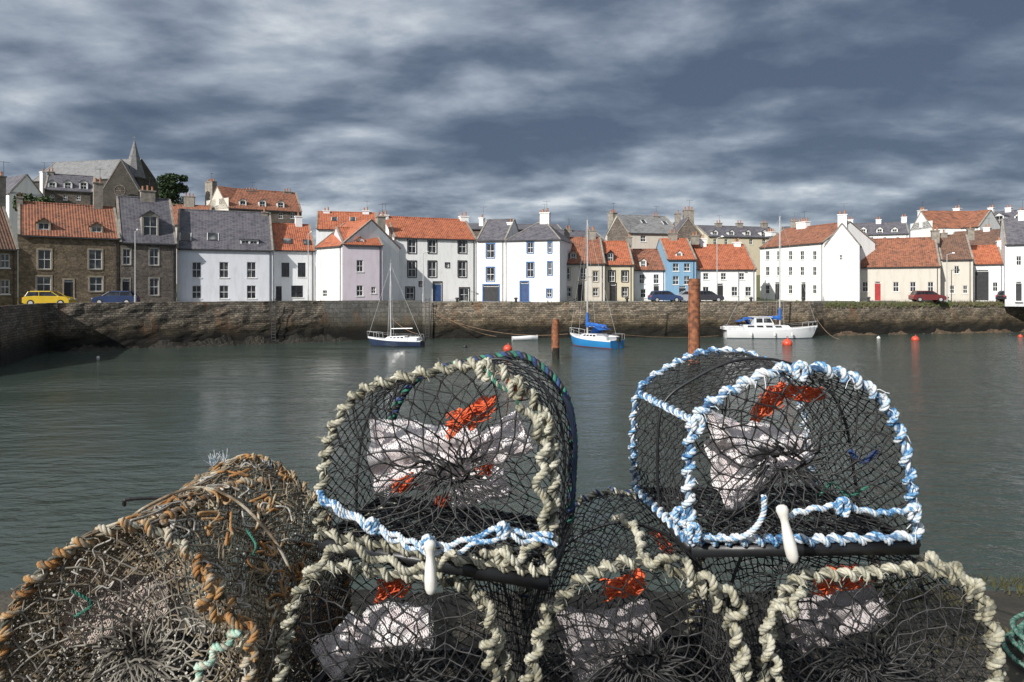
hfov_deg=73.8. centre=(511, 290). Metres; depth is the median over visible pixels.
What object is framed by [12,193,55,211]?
garden tree
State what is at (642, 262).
window panes
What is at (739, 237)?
gutters
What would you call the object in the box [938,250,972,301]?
walls
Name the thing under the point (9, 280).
window frames
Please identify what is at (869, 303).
quay grass
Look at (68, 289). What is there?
doors
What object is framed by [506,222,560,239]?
skews
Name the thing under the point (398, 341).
sailing boat
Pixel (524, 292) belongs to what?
doors
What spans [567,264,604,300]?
walls
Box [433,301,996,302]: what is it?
road
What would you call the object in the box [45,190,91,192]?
gutters
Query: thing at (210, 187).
chimneys
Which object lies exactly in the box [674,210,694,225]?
chimneys
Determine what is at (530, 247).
window frames
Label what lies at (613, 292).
doors
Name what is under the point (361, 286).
window panes
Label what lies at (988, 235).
cottage
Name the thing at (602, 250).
skews
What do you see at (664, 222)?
window panes
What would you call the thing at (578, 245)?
roof
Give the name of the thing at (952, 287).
window panes
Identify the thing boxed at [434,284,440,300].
doors
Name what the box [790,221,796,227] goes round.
chimneys
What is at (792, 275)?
dressings
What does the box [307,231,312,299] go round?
street lamp
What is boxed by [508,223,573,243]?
roof
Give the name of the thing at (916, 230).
walls
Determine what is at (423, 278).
street lamp
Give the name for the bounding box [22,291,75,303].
yellow car
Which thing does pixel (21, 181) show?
skews
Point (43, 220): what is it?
dressings
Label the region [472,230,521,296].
walls
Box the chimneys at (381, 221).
[375,216,385,231]
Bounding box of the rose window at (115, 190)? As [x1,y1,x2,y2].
[114,185,125,195]
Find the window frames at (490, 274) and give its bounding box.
[483,244,498,286]
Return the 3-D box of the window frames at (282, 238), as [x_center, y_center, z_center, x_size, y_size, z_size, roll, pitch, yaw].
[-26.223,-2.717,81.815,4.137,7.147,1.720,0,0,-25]
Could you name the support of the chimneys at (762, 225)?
on the roof at (722, 230)
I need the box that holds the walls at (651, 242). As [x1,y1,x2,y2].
[605,216,667,248]
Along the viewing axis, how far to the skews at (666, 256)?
92.04 m
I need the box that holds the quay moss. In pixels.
[843,574,1023,653]
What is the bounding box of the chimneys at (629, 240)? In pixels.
[625,237,632,247]
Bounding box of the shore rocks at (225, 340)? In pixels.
[64,333,352,351]
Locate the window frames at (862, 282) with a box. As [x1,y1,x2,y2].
[862,282,930,291]
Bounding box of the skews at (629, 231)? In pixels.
[604,215,673,237]
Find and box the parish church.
[33,159,158,197]
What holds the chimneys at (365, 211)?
on the roof at (325, 221)
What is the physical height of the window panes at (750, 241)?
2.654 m
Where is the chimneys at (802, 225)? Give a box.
[764,221,810,236]
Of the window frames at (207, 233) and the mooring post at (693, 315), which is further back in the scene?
the window frames at (207, 233)
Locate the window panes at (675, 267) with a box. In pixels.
[673,254,688,287]
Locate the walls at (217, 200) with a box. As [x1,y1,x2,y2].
[206,188,228,210]
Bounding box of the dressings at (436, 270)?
[405,239,469,300]
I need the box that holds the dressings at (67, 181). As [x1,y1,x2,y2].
[48,180,88,200]
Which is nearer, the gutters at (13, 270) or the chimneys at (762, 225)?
the gutters at (13, 270)
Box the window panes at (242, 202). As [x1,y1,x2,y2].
[241,201,293,217]
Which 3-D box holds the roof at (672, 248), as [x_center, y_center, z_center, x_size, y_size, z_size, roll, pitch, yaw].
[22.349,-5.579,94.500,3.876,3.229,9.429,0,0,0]
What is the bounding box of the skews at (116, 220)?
[18,203,119,238]
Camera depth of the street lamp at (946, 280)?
89.00 m
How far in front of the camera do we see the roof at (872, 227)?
129.55 m
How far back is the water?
28.64 m
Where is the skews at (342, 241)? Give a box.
[333,227,383,245]
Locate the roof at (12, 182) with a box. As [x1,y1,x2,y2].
[6,174,41,194]
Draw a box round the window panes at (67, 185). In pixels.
[50,183,85,199]
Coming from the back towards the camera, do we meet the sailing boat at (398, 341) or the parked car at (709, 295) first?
the parked car at (709, 295)
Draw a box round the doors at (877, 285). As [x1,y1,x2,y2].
[875,283,880,299]
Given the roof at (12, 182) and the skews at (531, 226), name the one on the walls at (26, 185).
the roof at (12, 182)
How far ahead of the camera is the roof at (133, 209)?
74.13 m
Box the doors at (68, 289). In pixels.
[64,282,72,296]
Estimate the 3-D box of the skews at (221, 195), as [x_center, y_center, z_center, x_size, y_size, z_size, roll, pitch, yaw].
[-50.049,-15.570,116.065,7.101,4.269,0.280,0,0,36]
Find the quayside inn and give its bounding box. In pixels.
[860,219,940,301]
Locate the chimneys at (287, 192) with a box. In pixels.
[245,190,291,193]
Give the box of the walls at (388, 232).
[386,226,393,239]
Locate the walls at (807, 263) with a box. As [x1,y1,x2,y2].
[760,223,874,300]
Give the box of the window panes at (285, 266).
[276,238,310,296]
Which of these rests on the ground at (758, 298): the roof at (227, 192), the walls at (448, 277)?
the walls at (448, 277)
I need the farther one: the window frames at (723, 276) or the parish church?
the parish church
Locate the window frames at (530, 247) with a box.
[521,242,551,296]
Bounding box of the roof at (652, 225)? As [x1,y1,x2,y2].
[605,214,673,236]
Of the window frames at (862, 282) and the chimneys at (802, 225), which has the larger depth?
the chimneys at (802, 225)
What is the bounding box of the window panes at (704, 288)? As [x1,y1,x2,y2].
[703,274,750,294]
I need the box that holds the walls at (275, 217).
[229,209,301,223]
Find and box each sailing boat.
[367,264,425,346]
[570,216,624,348]
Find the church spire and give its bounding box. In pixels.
[127,136,148,189]
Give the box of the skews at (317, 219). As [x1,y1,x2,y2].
[316,211,375,228]
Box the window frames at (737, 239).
[713,232,764,243]
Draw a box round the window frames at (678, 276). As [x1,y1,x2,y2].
[673,253,689,287]
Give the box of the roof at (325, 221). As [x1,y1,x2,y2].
[317,211,375,228]
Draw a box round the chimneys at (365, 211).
[323,210,369,213]
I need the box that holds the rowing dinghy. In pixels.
[512,335,537,340]
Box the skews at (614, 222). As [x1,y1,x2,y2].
[607,216,627,234]
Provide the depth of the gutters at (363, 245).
78.83 m
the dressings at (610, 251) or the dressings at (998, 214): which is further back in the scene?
the dressings at (998, 214)
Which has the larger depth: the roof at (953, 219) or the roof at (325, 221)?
the roof at (953, 219)
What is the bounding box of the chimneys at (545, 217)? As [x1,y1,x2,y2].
[506,212,550,235]
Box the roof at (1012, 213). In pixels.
[994,209,1023,217]
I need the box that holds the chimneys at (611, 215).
[607,212,617,228]
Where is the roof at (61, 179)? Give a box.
[45,173,92,192]
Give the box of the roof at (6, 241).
[0,207,15,249]
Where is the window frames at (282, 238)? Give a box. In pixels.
[276,238,310,296]
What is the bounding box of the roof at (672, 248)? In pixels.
[657,238,694,259]
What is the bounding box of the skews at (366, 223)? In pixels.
[314,219,400,248]
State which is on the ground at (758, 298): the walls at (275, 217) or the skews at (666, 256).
the walls at (275, 217)
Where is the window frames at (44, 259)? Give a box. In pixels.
[37,223,101,290]
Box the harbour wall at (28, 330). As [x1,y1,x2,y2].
[0,300,325,366]
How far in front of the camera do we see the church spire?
145.14 m
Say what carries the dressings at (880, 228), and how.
attached to the walls at (891, 236)
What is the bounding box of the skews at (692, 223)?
[677,217,701,235]
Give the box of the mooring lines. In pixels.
[394,306,837,338]
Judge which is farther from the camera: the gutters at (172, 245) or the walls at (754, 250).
the walls at (754, 250)
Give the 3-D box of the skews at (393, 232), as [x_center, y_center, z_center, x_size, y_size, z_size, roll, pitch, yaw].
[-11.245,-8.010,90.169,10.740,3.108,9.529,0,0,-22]
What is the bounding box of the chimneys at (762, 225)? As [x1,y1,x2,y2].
[714,223,767,227]
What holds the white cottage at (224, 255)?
on the ground at (758, 298)
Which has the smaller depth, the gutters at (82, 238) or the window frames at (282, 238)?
the gutters at (82, 238)
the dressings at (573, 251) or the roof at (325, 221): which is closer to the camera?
the dressings at (573, 251)
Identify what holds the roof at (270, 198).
on the walls at (275, 217)
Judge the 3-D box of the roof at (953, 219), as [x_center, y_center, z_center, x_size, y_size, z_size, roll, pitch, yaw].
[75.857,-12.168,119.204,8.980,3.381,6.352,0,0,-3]
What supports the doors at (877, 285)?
in the quayside inn
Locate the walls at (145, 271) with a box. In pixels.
[116,205,175,301]
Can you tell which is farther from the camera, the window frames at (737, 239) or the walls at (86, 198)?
the window frames at (737, 239)
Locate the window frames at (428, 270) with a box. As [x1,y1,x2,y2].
[406,240,468,300]
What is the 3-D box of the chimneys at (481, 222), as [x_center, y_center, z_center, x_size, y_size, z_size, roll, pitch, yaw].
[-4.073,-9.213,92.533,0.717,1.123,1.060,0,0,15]
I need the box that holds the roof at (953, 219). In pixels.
[922,211,969,227]
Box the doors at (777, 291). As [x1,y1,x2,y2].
[775,284,805,299]
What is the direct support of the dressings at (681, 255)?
attached to the walls at (669, 275)
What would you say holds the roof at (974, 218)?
on the walls at (990, 219)
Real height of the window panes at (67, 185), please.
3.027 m
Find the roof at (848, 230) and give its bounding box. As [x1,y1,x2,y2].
[825,224,861,246]
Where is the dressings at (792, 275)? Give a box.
[765,260,816,300]
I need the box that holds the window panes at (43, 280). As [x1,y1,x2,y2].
[37,223,101,290]
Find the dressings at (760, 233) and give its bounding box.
[710,230,766,244]
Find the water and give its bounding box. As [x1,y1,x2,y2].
[0,332,1023,593]
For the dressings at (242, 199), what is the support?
attached to the walls at (275, 217)
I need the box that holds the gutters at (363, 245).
[344,245,381,246]
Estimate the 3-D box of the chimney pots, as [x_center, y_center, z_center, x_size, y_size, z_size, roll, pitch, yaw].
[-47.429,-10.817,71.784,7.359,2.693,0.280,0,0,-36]
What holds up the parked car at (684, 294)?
on the road
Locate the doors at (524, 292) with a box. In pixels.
[521,284,527,300]
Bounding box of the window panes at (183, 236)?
[180,233,256,297]
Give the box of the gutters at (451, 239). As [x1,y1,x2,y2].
[396,238,475,300]
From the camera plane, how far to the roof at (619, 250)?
91.18 m
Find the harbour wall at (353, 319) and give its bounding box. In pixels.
[324,300,432,339]
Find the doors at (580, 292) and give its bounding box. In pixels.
[578,284,582,300]
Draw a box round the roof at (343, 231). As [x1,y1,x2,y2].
[334,226,381,245]
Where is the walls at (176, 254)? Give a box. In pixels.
[175,209,211,283]
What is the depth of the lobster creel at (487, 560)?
1.82 m
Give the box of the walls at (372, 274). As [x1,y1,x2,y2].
[334,229,382,299]
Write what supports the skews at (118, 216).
attached to the roof at (133, 209)
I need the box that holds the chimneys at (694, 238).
[667,233,699,244]
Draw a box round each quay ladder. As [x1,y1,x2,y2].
[271,299,275,342]
[425,298,429,338]
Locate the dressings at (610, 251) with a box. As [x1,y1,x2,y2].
[606,250,628,300]
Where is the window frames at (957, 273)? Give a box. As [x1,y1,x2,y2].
[950,266,966,289]
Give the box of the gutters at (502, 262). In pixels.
[477,241,503,300]
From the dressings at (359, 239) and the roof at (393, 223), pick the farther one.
the roof at (393, 223)
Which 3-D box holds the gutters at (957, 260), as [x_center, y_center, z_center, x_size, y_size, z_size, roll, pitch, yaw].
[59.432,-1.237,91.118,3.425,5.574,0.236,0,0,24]
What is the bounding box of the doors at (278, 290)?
[276,288,281,300]
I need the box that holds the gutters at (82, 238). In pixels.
[20,235,118,290]
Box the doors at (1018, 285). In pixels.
[1016,283,1021,300]
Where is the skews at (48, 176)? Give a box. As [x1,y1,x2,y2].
[44,174,94,191]
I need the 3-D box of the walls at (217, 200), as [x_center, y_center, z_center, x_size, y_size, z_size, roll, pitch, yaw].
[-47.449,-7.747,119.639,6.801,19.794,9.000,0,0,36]
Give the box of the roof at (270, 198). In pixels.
[229,188,300,211]
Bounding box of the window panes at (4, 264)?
[1,254,8,292]
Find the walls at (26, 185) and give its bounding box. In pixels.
[6,176,41,243]
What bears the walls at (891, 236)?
on the ground at (758, 298)
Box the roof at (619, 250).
[602,241,632,264]
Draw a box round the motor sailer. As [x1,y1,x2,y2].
[720,217,817,338]
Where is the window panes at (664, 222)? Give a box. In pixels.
[641,220,667,240]
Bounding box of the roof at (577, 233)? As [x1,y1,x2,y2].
[557,230,604,240]
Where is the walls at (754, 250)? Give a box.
[697,227,768,274]
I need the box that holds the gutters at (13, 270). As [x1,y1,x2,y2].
[0,249,16,304]
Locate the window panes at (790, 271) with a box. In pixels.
[766,251,815,292]
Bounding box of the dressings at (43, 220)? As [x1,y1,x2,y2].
[35,218,103,297]
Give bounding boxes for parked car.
[91,291,139,302]
[648,291,681,301]
[677,291,700,301]
[700,291,723,301]
[908,291,946,301]
[995,291,1006,300]
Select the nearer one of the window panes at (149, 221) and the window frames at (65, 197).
the window panes at (149, 221)
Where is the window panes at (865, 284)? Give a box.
[863,282,932,290]
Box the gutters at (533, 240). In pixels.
[505,239,560,240]
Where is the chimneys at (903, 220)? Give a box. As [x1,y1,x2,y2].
[847,217,906,223]
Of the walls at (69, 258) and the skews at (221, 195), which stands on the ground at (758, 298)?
the walls at (69, 258)
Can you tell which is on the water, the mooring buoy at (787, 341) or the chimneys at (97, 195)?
the mooring buoy at (787, 341)
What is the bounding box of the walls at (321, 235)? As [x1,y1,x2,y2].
[316,229,333,244]
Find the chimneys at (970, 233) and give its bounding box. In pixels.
[940,229,974,240]
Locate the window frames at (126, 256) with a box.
[122,216,158,294]
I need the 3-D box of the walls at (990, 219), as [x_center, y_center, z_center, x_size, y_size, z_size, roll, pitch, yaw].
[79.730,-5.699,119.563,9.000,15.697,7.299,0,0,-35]
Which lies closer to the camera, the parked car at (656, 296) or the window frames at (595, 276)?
the parked car at (656, 296)
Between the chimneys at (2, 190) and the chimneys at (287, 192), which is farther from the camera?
the chimneys at (287, 192)
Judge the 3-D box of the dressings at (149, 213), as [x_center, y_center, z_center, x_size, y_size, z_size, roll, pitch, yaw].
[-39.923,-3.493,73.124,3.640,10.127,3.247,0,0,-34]
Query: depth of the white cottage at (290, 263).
81.36 m
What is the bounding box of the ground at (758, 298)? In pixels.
[176,266,856,302]
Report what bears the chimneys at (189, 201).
on the roof at (175, 207)
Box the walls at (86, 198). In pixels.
[44,190,92,204]
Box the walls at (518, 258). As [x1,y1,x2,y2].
[507,240,571,301]
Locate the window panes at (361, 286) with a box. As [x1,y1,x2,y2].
[357,261,374,294]
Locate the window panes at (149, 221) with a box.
[123,217,157,294]
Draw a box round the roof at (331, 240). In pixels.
[315,219,399,248]
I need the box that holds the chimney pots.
[18,177,100,196]
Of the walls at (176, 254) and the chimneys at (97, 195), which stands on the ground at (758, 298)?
the walls at (176, 254)
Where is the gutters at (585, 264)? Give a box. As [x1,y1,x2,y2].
[567,264,603,264]
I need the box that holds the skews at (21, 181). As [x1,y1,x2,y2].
[7,174,43,195]
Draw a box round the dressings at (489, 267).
[482,243,499,300]
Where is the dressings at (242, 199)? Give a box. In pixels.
[239,198,293,218]
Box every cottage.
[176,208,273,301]
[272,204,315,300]
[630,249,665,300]
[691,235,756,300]
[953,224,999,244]
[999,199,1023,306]
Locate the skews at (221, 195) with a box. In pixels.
[209,186,229,209]
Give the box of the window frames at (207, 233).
[179,233,255,298]
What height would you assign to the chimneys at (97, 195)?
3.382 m
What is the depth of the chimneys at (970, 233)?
94.07 m
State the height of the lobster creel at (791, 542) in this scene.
0.511 m
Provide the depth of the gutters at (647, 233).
100.43 m
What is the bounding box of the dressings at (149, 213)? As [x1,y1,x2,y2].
[121,211,159,295]
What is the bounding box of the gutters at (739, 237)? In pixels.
[724,237,755,237]
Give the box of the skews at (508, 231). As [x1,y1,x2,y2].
[476,219,518,240]
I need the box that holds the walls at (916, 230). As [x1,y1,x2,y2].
[910,213,961,236]
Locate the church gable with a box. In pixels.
[103,159,141,205]
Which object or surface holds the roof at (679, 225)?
on the walls at (687, 229)
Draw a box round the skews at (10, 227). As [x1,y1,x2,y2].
[2,206,18,249]
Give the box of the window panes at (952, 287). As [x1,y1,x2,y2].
[950,266,966,292]
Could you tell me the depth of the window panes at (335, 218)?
102.95 m
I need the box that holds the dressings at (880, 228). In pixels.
[861,227,897,232]
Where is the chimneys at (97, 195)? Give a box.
[15,182,103,209]
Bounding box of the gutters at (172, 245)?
[121,243,175,301]
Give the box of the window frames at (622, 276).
[608,253,627,295]
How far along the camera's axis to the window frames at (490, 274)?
87.60 m
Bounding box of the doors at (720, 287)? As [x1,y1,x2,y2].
[718,285,722,300]
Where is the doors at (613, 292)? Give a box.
[611,285,615,300]
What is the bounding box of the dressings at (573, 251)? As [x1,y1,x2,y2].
[567,250,598,300]
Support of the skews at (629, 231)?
attached to the roof at (652, 225)
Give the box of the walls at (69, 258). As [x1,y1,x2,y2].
[18,236,119,304]
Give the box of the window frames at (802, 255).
[766,251,815,293]
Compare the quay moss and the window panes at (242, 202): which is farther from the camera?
the window panes at (242, 202)
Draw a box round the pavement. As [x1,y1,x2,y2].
[420,301,886,301]
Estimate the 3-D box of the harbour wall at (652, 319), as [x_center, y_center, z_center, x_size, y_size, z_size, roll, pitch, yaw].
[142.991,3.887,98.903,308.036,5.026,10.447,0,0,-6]
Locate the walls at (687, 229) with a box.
[677,219,700,243]
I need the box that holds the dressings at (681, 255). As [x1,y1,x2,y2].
[672,251,690,271]
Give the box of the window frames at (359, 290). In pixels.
[356,240,375,295]
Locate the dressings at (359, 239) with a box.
[355,237,376,296]
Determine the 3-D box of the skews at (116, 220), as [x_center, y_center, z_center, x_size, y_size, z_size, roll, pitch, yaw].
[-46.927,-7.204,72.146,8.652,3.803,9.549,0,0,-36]
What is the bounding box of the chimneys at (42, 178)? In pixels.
[39,171,46,194]
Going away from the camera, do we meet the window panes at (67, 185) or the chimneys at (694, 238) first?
the chimneys at (694, 238)
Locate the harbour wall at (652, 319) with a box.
[433,301,1023,338]
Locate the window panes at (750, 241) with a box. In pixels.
[713,232,764,243]
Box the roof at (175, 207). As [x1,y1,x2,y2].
[172,204,211,224]
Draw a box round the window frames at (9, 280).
[1,254,9,293]
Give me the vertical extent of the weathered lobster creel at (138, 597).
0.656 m
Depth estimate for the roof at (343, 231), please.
79.84 m
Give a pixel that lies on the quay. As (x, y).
(1009, 607)
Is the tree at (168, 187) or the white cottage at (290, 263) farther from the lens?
the tree at (168, 187)
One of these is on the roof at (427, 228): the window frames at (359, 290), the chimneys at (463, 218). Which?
the chimneys at (463, 218)
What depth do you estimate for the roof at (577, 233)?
104.11 m
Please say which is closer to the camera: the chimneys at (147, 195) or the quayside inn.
the chimneys at (147, 195)
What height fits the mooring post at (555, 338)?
5.230 m
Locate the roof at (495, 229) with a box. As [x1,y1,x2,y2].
[477,218,518,240]
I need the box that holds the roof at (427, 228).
[389,216,474,239]
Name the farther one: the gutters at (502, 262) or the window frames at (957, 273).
the window frames at (957, 273)
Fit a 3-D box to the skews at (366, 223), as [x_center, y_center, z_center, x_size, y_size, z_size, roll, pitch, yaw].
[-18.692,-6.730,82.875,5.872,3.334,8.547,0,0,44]
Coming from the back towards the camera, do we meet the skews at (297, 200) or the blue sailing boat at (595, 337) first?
the skews at (297, 200)
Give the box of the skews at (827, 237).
[759,221,876,247]
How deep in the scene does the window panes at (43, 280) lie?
67.89 m
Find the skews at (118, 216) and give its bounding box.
[115,196,176,243]
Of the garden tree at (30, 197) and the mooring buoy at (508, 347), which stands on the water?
the mooring buoy at (508, 347)
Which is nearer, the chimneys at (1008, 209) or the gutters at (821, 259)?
the gutters at (821, 259)
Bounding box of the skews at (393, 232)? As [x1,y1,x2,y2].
[387,218,476,239]
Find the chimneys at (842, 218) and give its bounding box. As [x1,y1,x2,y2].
[837,214,847,227]
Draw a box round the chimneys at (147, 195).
[139,190,155,201]
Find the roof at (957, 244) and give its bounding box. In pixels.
[939,234,971,259]
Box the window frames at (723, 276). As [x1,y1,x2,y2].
[703,273,750,295]
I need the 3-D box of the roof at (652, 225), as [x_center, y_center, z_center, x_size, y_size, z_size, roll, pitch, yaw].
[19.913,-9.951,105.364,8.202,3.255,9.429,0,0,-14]
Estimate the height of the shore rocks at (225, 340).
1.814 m
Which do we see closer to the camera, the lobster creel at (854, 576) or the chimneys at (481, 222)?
the lobster creel at (854, 576)
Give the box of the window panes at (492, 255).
[484,244,498,285]
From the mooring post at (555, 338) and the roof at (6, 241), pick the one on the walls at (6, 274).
the roof at (6, 241)
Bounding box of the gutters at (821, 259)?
[759,243,822,300]
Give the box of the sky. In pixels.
[0,0,1023,265]
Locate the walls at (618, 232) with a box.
[607,217,627,240]
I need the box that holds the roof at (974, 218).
[961,209,997,227]
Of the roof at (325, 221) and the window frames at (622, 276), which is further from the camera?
the roof at (325, 221)
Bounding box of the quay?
[0,589,1023,681]
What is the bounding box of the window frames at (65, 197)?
[49,183,86,199]
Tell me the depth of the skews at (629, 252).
90.43 m
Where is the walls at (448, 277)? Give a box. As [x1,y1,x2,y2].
[394,237,475,300]
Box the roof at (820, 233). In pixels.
[760,221,875,247]
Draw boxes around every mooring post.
[552,319,559,358]
[688,279,699,377]
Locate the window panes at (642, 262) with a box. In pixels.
[640,261,657,296]
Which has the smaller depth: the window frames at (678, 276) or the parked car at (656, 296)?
the parked car at (656, 296)
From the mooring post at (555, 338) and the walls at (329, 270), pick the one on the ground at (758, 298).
the walls at (329, 270)
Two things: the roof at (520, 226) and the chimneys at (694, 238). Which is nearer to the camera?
the chimneys at (694, 238)
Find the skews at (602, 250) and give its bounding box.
[599,237,604,263]
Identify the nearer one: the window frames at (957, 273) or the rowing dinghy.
the rowing dinghy
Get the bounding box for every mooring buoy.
[503,342,511,350]
[782,336,792,344]
[911,335,918,340]
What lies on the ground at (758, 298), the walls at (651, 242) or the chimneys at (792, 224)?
the walls at (651, 242)
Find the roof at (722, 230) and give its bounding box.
[696,225,776,237]
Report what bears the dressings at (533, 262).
attached to the walls at (518, 258)
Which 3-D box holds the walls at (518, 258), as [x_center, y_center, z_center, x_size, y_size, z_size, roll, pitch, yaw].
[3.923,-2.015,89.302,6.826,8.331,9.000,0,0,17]
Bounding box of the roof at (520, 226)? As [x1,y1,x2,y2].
[469,223,560,229]
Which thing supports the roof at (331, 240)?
on the walls at (329, 270)
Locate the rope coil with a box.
[1001,612,1023,667]
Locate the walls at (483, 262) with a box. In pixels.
[477,220,518,300]
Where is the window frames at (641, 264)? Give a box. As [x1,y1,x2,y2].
[639,264,658,297]
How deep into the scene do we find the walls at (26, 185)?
100.81 m
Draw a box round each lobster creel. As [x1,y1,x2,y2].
[0,448,352,681]
[272,502,529,681]
[308,351,577,594]
[518,486,752,681]
[628,346,924,563]
[683,501,1006,681]
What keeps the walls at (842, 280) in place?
on the ground at (758, 298)
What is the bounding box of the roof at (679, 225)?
[672,217,700,232]
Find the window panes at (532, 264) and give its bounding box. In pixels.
[521,243,550,296]
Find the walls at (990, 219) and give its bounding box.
[962,211,999,230]
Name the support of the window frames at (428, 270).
attached to the walls at (448, 277)
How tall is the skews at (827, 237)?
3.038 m
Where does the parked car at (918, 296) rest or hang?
on the road
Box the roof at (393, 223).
[386,220,398,235]
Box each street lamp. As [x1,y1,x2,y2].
[134,229,139,301]
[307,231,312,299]
[422,251,428,301]
[946,252,954,301]
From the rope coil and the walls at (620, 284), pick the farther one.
the walls at (620, 284)
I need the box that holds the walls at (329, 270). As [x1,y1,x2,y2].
[316,221,398,300]
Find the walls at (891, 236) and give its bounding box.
[869,235,908,237]
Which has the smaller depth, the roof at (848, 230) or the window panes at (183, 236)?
the window panes at (183, 236)
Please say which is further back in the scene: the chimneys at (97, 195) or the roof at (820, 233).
the roof at (820, 233)
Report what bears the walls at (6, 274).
on the ground at (758, 298)
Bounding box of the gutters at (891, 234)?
[868,234,908,235]
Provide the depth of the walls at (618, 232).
102.02 m
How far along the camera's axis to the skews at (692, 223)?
97.94 m
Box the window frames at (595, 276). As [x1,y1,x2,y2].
[567,253,597,296]
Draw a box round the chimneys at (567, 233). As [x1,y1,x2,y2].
[563,229,596,239]
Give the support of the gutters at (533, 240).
attached to the roof at (538, 231)
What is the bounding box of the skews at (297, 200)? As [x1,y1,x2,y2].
[228,193,301,211]
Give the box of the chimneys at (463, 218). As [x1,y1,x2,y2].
[380,214,468,223]
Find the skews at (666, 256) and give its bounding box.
[656,238,696,259]
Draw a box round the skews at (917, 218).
[910,211,931,230]
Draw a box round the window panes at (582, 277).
[567,254,597,295]
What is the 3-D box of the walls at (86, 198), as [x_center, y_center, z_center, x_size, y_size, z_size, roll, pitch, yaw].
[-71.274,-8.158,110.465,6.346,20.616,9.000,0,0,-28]
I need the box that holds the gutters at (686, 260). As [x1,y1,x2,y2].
[668,260,695,278]
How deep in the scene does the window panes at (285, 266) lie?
81.30 m
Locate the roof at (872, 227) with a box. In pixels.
[854,222,907,234]
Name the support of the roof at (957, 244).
on the walls at (964, 276)
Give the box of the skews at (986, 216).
[978,210,999,226]
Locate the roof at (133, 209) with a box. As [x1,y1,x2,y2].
[116,195,176,244]
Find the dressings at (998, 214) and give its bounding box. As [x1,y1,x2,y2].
[995,213,1016,217]
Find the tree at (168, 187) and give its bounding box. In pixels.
[156,173,188,203]
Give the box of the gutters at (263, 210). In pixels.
[229,208,300,212]
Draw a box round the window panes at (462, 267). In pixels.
[407,240,467,300]
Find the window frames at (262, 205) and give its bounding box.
[240,201,292,218]
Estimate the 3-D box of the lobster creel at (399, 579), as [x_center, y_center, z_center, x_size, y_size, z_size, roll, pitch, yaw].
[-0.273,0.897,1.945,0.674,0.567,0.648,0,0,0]
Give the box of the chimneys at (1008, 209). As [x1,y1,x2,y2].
[987,207,1012,211]
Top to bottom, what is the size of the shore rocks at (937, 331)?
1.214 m
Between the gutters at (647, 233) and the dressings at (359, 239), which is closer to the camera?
the dressings at (359, 239)
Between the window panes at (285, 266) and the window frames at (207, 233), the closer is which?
the window frames at (207, 233)
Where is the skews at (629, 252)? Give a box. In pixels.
[602,243,633,264]
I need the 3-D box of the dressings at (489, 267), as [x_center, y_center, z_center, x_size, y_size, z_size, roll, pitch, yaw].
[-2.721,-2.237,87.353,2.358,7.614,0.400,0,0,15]
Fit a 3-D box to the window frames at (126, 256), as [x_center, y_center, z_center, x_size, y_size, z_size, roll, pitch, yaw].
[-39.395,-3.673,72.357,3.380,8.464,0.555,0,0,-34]
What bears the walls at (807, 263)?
on the ground at (758, 298)
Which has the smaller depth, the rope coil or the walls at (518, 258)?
the rope coil
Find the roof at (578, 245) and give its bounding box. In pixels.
[567,237,603,263]
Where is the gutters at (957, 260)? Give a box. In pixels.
[942,260,972,260]
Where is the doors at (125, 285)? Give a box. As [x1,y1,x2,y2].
[122,281,129,290]
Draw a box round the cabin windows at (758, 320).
[748,318,782,327]
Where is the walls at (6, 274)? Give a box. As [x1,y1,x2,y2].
[0,250,17,305]
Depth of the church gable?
139.92 m
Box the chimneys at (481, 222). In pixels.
[478,218,485,226]
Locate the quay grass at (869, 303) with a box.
[436,300,1004,307]
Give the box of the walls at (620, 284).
[605,265,632,300]
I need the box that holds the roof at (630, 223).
[618,216,644,230]
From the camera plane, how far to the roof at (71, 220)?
70.10 m
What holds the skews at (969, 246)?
attached to the roof at (957, 244)
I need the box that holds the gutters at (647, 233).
[630,233,667,234]
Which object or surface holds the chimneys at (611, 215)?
on the roof at (652, 225)
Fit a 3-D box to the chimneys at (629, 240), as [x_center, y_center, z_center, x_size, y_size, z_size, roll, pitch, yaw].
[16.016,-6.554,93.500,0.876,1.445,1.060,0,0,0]
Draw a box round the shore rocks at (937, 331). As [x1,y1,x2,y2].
[835,328,1023,335]
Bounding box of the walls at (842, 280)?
[825,225,860,301]
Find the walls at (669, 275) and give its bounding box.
[657,240,695,300]
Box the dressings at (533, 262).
[519,241,552,301]
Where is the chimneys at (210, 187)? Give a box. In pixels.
[204,181,216,204]
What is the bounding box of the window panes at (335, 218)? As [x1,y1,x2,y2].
[332,217,354,220]
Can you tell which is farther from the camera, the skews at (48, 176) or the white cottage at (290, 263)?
the skews at (48, 176)
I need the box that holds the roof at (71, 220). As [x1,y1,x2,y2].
[18,201,117,238]
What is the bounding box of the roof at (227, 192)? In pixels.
[218,186,236,202]
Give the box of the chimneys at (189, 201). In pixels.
[171,196,195,206]
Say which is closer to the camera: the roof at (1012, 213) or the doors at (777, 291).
the doors at (777, 291)
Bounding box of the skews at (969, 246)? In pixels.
[937,234,973,259]
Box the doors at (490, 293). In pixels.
[483,287,498,300]
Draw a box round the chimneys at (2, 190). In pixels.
[0,175,6,207]
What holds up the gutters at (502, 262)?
attached to the walls at (483, 262)
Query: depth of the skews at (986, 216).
115.68 m
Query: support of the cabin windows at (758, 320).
in the motor sailer
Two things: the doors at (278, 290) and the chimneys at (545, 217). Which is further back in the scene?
the chimneys at (545, 217)
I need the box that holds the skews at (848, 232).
[824,223,860,246]
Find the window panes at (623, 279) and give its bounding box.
[608,254,626,295]

